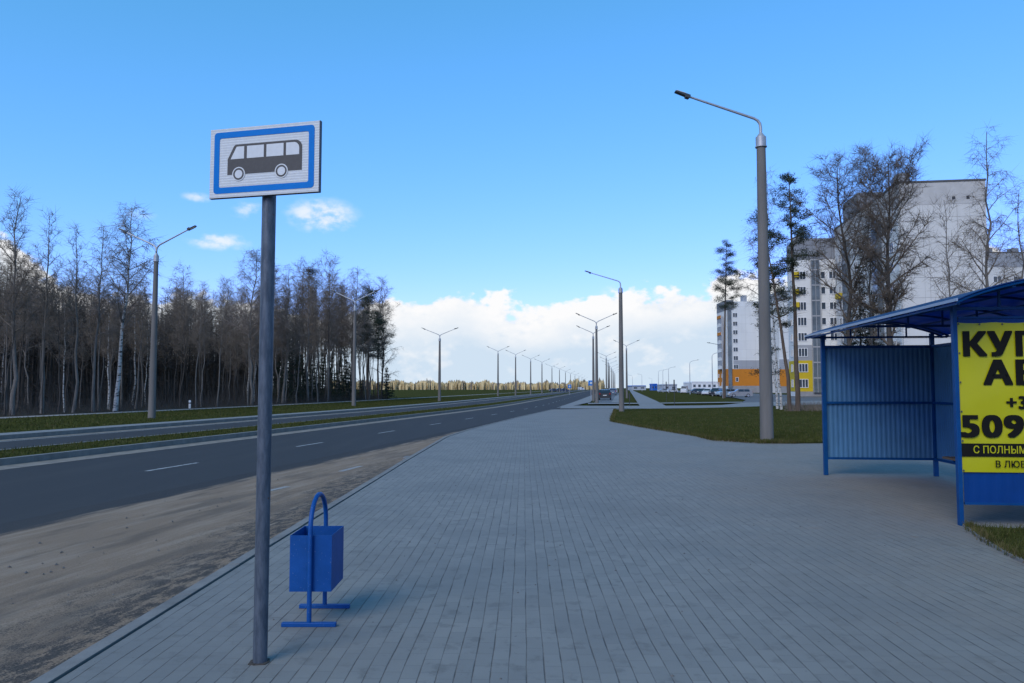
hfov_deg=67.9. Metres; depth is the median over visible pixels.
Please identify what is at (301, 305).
bare tree
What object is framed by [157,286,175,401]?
bare tree
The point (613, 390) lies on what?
parked car
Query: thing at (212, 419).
footway
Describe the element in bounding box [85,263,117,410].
bare tree
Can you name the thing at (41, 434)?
kerb
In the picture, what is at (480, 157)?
sky
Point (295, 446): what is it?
lane markings
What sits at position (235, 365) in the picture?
bare tree
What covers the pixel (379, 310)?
bare tree
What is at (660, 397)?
ground
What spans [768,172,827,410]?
pine tree
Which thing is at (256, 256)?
birch tree
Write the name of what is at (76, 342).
bare tree
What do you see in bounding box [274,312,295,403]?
bare tree
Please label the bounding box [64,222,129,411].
bare tree
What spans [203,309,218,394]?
bare tree
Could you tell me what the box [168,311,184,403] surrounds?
bare tree
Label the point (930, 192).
apartment block
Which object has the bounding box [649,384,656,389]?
market kiosk
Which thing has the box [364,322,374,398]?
bare tree
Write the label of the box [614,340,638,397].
street lamp
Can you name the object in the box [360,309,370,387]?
bare tree
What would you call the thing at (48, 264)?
bare tree
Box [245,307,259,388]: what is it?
bare tree
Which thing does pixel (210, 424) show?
edge line
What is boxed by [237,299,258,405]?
bare tree
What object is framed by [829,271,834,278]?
window
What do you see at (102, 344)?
bare tree
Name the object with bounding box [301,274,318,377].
bare tree
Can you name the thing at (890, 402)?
bus shelter
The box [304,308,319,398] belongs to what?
bare tree
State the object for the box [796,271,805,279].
window
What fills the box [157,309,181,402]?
bare tree
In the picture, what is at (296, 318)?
bare tree
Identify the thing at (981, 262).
bare tree
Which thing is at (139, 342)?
bare tree
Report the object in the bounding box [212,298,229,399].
bare tree
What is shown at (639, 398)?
long footpath
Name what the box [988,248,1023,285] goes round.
apartment block
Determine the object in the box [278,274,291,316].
bare tree
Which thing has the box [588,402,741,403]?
second path
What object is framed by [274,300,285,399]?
bare tree
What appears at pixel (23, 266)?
bare tree
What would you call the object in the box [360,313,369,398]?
bare tree
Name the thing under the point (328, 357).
bare tree
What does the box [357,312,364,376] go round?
bare tree
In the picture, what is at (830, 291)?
window
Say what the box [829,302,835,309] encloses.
window
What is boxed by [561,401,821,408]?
cross path
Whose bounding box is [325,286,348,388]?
bare tree
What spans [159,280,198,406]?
bare tree
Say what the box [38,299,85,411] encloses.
bare tree
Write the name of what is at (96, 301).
bare tree
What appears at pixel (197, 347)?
bare tree
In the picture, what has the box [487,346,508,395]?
street lamp
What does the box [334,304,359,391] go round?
bare tree
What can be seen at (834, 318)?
window
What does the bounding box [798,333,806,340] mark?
window
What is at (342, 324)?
bare tree
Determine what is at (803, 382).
window
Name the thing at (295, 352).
bare tree
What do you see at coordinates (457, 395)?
field edge
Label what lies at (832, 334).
window
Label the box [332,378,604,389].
wood
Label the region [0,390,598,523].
road
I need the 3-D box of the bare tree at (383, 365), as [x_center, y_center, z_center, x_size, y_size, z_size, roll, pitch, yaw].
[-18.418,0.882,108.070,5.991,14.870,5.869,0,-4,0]
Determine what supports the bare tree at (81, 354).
on the forest floor
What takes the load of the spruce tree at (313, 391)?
on the forest floor
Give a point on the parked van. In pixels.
(684, 389)
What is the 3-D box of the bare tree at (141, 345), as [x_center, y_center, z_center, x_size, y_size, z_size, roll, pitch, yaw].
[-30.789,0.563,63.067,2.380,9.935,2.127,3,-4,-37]
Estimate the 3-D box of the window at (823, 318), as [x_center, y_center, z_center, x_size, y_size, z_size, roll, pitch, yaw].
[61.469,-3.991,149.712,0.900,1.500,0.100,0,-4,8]
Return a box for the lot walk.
[612,395,618,401]
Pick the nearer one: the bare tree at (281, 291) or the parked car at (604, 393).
the bare tree at (281, 291)
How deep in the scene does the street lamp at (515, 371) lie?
162.98 m
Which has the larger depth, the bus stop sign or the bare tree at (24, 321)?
the bare tree at (24, 321)
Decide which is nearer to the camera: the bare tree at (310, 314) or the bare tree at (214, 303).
the bare tree at (310, 314)
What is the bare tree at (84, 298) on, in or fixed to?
on the forest floor
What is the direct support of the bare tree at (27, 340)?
on the forest floor
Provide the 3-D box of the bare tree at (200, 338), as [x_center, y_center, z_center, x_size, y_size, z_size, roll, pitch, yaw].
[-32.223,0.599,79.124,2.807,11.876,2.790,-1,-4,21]
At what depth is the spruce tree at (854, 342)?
50.07 m
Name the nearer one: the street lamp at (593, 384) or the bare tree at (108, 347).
the bare tree at (108, 347)
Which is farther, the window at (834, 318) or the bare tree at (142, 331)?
the window at (834, 318)
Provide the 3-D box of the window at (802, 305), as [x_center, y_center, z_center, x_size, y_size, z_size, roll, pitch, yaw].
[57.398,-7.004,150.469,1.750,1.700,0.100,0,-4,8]
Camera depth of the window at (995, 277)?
173.17 m
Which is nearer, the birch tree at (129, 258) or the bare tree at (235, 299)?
the birch tree at (129, 258)
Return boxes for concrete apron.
[557,393,598,407]
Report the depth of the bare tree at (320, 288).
94.78 m
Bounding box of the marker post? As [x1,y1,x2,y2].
[673,380,674,405]
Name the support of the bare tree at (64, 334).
on the forest floor
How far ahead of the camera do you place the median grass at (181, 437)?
25.45 m
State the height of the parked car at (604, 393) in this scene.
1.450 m
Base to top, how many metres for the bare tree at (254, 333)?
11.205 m
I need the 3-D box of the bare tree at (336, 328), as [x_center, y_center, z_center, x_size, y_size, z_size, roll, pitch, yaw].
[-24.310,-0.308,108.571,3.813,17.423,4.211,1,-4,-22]
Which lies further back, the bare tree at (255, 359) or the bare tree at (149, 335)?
the bare tree at (255, 359)
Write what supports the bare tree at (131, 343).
on the forest floor
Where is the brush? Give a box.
[778,400,821,410]
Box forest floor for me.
[0,398,399,416]
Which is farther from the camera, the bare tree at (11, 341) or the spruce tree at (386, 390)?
the spruce tree at (386, 390)
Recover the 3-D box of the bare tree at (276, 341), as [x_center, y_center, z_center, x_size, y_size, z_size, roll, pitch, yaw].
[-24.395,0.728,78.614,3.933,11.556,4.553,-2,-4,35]
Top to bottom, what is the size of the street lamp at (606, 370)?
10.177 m
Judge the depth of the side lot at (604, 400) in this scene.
100.38 m
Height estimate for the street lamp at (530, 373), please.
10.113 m
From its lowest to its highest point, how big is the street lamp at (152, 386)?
10.358 m
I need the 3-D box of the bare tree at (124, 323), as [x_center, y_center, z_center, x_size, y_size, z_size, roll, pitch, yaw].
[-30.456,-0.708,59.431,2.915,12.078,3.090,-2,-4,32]
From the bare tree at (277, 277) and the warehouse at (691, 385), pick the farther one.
the warehouse at (691, 385)
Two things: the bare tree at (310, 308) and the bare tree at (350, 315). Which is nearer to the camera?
the bare tree at (350, 315)
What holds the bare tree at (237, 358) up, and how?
on the forest floor
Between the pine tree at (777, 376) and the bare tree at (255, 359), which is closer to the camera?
the pine tree at (777, 376)
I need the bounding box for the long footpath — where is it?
[630,390,664,405]
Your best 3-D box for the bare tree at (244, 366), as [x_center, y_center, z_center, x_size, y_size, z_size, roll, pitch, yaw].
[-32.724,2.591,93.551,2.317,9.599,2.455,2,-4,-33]
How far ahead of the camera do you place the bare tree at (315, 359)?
108.61 m
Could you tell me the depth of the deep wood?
71.77 m
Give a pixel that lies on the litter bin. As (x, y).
(316, 558)
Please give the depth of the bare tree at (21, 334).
50.44 m
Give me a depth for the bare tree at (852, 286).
46.62 m
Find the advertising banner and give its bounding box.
[957,322,1023,472]
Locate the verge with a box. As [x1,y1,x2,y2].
[0,390,573,432]
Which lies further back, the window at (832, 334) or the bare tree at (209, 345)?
the window at (832, 334)
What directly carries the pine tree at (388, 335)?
on the forest floor
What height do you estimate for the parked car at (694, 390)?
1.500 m
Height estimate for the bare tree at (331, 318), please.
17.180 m
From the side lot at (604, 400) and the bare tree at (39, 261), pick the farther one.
the side lot at (604, 400)
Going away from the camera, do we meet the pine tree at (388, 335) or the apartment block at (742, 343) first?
the pine tree at (388, 335)
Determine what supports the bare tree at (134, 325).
on the forest floor
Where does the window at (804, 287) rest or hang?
in the apartment block at (814, 303)
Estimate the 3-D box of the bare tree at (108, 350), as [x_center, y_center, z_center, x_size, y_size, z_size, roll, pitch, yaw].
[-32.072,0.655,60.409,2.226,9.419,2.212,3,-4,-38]
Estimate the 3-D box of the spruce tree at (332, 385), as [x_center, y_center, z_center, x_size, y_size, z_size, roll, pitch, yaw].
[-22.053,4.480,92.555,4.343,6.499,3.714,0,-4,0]
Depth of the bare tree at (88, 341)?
61.68 m
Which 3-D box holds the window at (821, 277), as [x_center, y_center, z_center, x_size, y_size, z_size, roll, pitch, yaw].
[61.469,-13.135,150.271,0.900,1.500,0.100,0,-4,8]
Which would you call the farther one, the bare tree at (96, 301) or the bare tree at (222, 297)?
the bare tree at (222, 297)
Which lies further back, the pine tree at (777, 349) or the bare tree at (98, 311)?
the pine tree at (777, 349)
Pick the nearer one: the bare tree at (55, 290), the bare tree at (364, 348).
the bare tree at (55, 290)
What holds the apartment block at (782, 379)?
on the ground at (660, 397)
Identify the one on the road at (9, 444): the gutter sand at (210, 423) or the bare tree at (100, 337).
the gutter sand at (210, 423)
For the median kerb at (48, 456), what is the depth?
22.93 m
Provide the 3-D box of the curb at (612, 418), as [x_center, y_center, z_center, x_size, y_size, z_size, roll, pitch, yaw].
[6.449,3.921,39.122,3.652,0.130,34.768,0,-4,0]
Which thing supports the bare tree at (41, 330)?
on the forest floor
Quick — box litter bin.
[281,492,349,626]
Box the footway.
[0,390,575,434]
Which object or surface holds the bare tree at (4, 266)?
on the forest floor
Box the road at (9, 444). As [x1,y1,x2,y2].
[0,390,583,448]
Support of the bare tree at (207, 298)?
on the forest floor
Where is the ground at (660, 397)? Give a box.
[0,388,786,418]
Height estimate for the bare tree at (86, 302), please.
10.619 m
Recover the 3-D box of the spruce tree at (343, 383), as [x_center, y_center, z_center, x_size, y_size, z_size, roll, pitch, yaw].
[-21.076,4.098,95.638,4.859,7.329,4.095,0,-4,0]
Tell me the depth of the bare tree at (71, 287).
79.22 m
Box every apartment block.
[717,295,758,392]
[770,293,788,392]
[786,236,836,395]
[834,173,988,345]
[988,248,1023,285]
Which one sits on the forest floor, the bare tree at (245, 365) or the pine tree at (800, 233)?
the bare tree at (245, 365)
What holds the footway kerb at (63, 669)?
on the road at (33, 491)
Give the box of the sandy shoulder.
[0,417,514,682]
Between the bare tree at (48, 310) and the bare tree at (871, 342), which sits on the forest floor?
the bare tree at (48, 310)
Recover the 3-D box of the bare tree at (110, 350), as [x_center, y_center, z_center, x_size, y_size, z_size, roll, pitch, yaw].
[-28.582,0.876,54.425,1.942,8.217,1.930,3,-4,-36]
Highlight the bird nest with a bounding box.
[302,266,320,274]
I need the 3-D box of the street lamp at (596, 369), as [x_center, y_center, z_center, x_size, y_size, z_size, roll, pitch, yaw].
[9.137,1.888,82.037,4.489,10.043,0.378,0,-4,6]
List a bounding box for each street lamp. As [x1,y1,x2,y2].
[118,225,196,417]
[331,289,379,405]
[423,328,456,400]
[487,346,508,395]
[506,350,524,394]
[525,355,538,393]
[535,359,545,393]
[576,313,616,402]
[577,326,608,400]
[585,270,623,410]
[602,352,614,388]
[603,358,612,388]
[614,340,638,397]
[674,90,773,439]
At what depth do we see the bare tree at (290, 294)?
113.86 m
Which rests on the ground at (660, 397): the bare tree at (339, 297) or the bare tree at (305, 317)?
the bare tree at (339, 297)
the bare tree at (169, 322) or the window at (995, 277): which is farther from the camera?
the window at (995, 277)
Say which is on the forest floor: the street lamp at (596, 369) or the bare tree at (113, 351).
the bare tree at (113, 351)
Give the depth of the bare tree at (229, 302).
115.16 m
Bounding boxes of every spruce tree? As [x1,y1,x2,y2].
[272,342,304,402]
[272,360,283,399]
[291,353,311,401]
[303,362,323,400]
[305,350,333,396]
[319,352,344,400]
[329,346,360,399]
[345,364,357,397]
[358,380,366,398]
[377,367,397,398]
[840,262,878,345]
[862,291,885,344]
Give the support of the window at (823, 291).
in the apartment block at (814, 303)
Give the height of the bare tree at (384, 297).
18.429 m
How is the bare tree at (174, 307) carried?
on the forest floor
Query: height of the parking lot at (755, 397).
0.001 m
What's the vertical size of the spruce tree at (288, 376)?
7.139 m
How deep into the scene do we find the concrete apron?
94.08 m
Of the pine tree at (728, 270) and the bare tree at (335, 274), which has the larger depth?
the pine tree at (728, 270)
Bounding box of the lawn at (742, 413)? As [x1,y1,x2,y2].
[614,405,822,442]
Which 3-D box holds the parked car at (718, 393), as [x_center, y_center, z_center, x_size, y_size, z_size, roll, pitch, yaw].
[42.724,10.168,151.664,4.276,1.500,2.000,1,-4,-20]
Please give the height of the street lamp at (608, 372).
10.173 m
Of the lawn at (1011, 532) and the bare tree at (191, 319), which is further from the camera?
the bare tree at (191, 319)
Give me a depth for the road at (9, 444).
31.95 m
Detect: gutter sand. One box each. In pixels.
[0,390,589,469]
[0,393,550,440]
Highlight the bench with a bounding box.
[942,456,954,462]
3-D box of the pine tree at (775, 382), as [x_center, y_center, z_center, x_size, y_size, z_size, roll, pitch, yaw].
[19.357,-4.204,57.788,4.998,18.914,5.250,1,-4,-11]
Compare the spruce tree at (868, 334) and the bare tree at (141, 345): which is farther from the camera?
the bare tree at (141, 345)
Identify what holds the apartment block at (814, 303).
on the parking lot at (755, 397)
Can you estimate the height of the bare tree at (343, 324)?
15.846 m
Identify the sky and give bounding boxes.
[0,0,1023,387]
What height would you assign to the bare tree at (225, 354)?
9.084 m
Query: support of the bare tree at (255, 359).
on the forest floor
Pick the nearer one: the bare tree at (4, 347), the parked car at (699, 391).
the bare tree at (4, 347)
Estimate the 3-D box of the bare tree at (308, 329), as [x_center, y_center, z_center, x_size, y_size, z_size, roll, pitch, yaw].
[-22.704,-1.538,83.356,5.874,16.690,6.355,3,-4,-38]
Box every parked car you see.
[598,389,611,399]
[609,388,616,394]
[689,388,698,392]
[697,388,705,394]
[702,389,710,394]
[709,388,721,395]
[715,389,734,395]
[727,389,752,396]
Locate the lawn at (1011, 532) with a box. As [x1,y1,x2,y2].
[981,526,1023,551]
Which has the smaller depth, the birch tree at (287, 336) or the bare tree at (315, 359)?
the birch tree at (287, 336)
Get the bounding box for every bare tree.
[0,185,49,414]
[0,249,42,336]
[0,253,11,295]
[0,258,33,409]
[0,259,34,415]
[0,273,12,356]
[0,275,35,392]
[0,298,25,402]
[3,283,53,408]
[8,280,33,410]
[9,255,42,413]
[15,269,57,406]
[26,206,76,413]
[29,254,46,306]
[30,269,57,403]
[30,276,58,414]
[31,278,60,405]
[36,274,80,413]
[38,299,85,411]
[40,293,61,402]
[42,273,68,349]
[48,271,94,405]
[56,285,71,344]
[60,220,91,412]
[61,268,81,334]
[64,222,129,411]
[70,318,93,405]
[72,276,103,366]
[80,292,100,368]
[84,286,115,403]
[84,290,97,357]
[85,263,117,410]
[86,278,104,329]
[89,293,127,407]
[98,299,118,400]
[101,301,123,409]
[105,262,140,405]
[107,297,124,392]
[117,259,161,404]
[123,302,139,398]
[126,281,151,408]
[126,293,150,406]
[127,295,151,400]
[128,306,162,402]
[130,316,159,402]
[133,305,165,388]
[137,307,169,370]
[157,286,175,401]
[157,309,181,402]
[158,274,194,369]
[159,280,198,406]
[163,296,187,360]
[166,286,192,391]
[166,287,203,395]
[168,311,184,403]
[169,262,204,325]
[169,290,198,402]
[173,328,188,380]
[179,321,196,367]
[184,294,201,382]
[189,291,218,397]
[189,292,210,406]
[191,280,212,394]
[191,288,206,389]
[191,298,212,406]
[191,307,206,401]
[192,314,209,364]
[195,317,213,402]
[198,286,215,332]
[203,285,231,406]
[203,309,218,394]
[206,290,221,335]
[208,294,220,373]
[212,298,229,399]
[213,277,236,397]
[213,281,243,339]
[215,273,238,334]
[220,321,234,399]
[221,295,236,402]
[222,342,231,402]
[226,326,247,403]
[227,326,246,395]
[228,289,255,315]
[229,293,244,397]
[230,280,249,334]
[231,328,240,398]
[233,276,273,367]
[235,316,256,390]
[236,335,248,390]
[237,286,254,336]
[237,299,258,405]
[239,339,248,396]
[240,315,252,394]
[241,266,290,336]
[245,299,259,401]
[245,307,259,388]
[247,289,259,353]
[251,330,283,362]
[255,298,293,402]
[273,286,306,402]
[274,268,282,389]
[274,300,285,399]
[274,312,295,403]
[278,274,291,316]
[284,282,293,324]
[286,269,317,357]
[287,256,333,400]
[288,279,318,379]
[289,289,310,396]
[290,324,301,392]
[291,277,319,377]
[291,296,307,402]
[293,281,319,382]
[294,301,320,383]
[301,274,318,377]
[301,276,324,393]
[304,248,343,372]
[304,287,320,396]
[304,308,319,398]
[305,269,333,394]
[308,290,341,401]
[312,327,322,403]
[313,310,324,389]
[319,293,335,390]
[320,285,348,376]
[322,305,334,400]
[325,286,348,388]
[329,305,345,392]
[332,278,354,360]
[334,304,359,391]
[334,311,347,374]
[335,280,349,391]
[335,285,349,383]
[336,287,351,398]
[337,283,350,380]
[340,288,369,362]
[349,310,376,399]
[351,292,377,389]
[357,285,371,391]
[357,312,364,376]
[359,295,372,388]
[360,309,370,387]
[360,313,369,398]
[363,278,377,393]
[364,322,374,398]
[368,278,401,396]
[370,297,403,397]
[372,308,386,398]
[373,276,392,356]
[781,144,882,345]
[823,132,941,344]
[840,199,885,344]
[922,190,980,337]
[942,225,1023,297]
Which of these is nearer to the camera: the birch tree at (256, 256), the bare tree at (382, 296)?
the birch tree at (256, 256)
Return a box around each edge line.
[2,393,551,441]
[271,466,361,490]
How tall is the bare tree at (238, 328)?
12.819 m
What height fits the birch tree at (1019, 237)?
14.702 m
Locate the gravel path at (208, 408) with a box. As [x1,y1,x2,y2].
[0,391,538,417]
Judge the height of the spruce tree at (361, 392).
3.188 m
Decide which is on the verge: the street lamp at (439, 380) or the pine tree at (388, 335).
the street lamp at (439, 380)
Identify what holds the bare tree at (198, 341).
on the forest floor
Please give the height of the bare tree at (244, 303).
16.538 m
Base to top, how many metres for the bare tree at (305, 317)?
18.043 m
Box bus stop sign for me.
[209,120,321,664]
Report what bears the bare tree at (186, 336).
on the forest floor
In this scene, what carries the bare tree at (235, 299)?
on the forest floor
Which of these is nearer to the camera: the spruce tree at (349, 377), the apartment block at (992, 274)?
the spruce tree at (349, 377)
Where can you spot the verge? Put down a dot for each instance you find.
(466, 397)
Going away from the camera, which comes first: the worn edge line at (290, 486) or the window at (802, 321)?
the worn edge line at (290, 486)
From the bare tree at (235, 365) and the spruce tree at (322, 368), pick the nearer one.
the bare tree at (235, 365)
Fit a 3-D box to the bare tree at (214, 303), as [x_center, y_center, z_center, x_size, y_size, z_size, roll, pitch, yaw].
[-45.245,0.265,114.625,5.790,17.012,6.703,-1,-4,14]
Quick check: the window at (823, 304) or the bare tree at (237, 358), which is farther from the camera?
the window at (823, 304)
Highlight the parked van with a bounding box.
[681,386,687,393]
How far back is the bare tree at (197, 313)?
100.10 m
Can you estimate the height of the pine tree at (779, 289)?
14.337 m
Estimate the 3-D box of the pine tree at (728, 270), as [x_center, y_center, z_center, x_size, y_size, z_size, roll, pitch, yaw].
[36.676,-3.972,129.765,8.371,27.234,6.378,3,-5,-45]
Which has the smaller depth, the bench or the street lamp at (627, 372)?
the bench
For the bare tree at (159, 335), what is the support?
on the forest floor
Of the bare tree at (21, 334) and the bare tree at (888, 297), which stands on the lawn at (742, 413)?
the bare tree at (888, 297)
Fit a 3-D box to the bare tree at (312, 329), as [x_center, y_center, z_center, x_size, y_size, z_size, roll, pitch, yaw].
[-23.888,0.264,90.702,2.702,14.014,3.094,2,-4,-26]
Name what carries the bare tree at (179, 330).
on the forest floor
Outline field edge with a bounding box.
[408,391,534,397]
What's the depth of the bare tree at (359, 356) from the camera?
115.21 m
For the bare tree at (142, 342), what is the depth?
65.94 m
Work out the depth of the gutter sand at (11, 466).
22.45 m
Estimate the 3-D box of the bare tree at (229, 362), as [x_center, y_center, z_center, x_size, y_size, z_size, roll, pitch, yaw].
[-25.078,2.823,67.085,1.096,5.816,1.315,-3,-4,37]
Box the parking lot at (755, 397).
[678,391,821,402]
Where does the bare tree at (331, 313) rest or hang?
on the forest floor
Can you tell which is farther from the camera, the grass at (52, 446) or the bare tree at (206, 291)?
the bare tree at (206, 291)
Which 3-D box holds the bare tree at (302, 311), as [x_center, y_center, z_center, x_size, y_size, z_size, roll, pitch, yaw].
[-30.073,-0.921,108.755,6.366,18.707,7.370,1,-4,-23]
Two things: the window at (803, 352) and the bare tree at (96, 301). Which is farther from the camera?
the window at (803, 352)
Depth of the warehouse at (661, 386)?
519.13 m
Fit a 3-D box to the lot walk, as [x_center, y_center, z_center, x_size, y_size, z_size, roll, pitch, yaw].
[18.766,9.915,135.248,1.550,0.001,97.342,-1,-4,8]
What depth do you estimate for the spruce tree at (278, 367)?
82.09 m
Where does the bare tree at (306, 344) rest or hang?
on the forest floor
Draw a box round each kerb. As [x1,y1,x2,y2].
[0,390,578,439]
[0,390,588,465]
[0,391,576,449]
[30,409,552,682]
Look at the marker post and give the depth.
72.75 m
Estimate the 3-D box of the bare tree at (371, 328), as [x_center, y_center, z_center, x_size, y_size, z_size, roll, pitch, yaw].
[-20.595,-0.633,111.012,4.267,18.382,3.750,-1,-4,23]
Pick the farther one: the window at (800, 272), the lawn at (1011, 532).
the window at (800, 272)
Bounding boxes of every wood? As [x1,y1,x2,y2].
[0,259,334,407]
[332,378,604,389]
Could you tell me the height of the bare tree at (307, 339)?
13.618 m
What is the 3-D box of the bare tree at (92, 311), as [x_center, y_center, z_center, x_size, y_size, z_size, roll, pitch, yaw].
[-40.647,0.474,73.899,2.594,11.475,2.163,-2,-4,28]
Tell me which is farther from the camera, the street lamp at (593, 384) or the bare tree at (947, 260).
the street lamp at (593, 384)
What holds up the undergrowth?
on the forest floor
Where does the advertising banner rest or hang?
attached to the bus shelter
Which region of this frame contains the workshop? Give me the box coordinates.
[628,385,645,389]
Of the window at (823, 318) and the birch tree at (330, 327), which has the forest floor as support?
the birch tree at (330, 327)
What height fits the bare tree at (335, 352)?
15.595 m
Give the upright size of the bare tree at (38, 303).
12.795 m
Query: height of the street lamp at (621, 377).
9.992 m
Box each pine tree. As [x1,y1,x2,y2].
[356,285,386,399]
[369,310,395,398]
[710,239,747,397]
[727,167,804,408]
[731,209,808,410]
[739,207,795,409]
[745,302,785,383]
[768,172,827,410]
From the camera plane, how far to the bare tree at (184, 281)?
103.80 m
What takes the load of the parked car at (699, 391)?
on the parking lot at (755, 397)
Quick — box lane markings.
[147,395,577,470]
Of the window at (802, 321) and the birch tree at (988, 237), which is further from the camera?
the window at (802, 321)
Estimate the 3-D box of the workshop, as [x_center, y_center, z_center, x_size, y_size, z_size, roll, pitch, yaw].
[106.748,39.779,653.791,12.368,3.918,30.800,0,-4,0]
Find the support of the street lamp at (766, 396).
on the lawn at (742, 413)
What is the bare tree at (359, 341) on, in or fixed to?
on the forest floor
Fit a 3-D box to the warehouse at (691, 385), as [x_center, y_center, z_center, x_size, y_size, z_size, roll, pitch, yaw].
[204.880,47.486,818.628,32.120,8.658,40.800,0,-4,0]
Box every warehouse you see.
[657,384,676,389]
[683,381,717,389]
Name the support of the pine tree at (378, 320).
on the forest floor
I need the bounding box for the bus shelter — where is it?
[804,279,1023,525]
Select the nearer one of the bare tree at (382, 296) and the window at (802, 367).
the bare tree at (382, 296)
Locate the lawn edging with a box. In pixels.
[612,421,1023,563]
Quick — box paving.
[54,409,1023,682]
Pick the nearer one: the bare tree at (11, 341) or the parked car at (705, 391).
the bare tree at (11, 341)
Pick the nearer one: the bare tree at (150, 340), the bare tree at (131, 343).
the bare tree at (131, 343)
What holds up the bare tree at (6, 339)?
on the forest floor
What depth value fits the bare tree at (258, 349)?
72.05 m
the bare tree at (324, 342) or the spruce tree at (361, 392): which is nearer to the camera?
the bare tree at (324, 342)
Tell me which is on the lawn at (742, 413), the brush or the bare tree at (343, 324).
the brush
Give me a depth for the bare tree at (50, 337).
60.69 m
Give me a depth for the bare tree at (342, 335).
98.61 m
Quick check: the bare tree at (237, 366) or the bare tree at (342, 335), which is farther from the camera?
the bare tree at (342, 335)
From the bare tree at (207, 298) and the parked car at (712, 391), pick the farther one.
the parked car at (712, 391)
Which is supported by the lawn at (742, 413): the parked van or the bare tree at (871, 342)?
the bare tree at (871, 342)
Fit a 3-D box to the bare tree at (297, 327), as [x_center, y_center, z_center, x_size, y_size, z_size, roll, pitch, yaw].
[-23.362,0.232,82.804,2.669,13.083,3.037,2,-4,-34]
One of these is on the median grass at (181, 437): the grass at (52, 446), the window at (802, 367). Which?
the grass at (52, 446)
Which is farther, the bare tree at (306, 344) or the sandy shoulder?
the bare tree at (306, 344)
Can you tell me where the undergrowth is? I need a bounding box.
[0,365,386,416]
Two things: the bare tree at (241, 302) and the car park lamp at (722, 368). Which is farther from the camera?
the car park lamp at (722, 368)
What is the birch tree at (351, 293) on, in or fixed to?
on the forest floor
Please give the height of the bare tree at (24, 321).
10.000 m
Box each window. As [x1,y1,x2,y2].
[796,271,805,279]
[797,286,805,294]
[797,302,806,309]
[797,317,806,325]
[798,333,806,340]
[798,348,807,356]
[799,363,807,371]
[800,379,808,387]
[820,271,824,278]
[821,287,825,293]
[821,302,825,309]
[821,317,826,324]
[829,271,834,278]
[829,286,835,293]
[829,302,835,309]
[830,317,835,324]
[830,333,836,339]
[993,276,1001,282]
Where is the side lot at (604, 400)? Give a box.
[594,392,618,402]
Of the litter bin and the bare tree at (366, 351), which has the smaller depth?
the litter bin
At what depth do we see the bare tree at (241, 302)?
109.55 m
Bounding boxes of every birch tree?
[79,202,166,410]
[214,248,288,403]
[259,264,315,402]
[310,272,358,400]
[331,266,378,399]
[923,122,1023,293]
[998,186,1023,283]
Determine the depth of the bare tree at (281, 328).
77.21 m
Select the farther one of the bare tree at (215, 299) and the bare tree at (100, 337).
the bare tree at (215, 299)
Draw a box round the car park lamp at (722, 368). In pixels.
[707,342,722,397]
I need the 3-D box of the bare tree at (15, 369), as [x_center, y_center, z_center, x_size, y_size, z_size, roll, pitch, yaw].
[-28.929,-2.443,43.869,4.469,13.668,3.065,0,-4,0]
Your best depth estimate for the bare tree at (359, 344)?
99.45 m
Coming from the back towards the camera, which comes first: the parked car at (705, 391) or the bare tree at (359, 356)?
the parked car at (705, 391)
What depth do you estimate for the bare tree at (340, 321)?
103.14 m
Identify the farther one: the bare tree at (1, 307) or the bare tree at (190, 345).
the bare tree at (190, 345)
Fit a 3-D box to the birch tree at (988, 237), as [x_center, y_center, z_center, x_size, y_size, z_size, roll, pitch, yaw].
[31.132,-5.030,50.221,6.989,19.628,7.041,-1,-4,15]
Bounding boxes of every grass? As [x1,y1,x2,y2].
[0,390,586,457]
[0,404,496,457]
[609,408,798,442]
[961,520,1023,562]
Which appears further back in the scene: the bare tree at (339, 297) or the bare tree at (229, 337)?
the bare tree at (339, 297)
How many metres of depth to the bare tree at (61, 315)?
69.71 m
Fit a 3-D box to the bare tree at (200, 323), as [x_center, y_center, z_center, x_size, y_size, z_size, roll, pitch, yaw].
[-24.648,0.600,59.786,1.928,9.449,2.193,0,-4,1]
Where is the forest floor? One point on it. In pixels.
(53, 413)
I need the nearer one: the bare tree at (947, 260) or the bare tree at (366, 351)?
the bare tree at (947, 260)
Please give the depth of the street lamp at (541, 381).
211.45 m

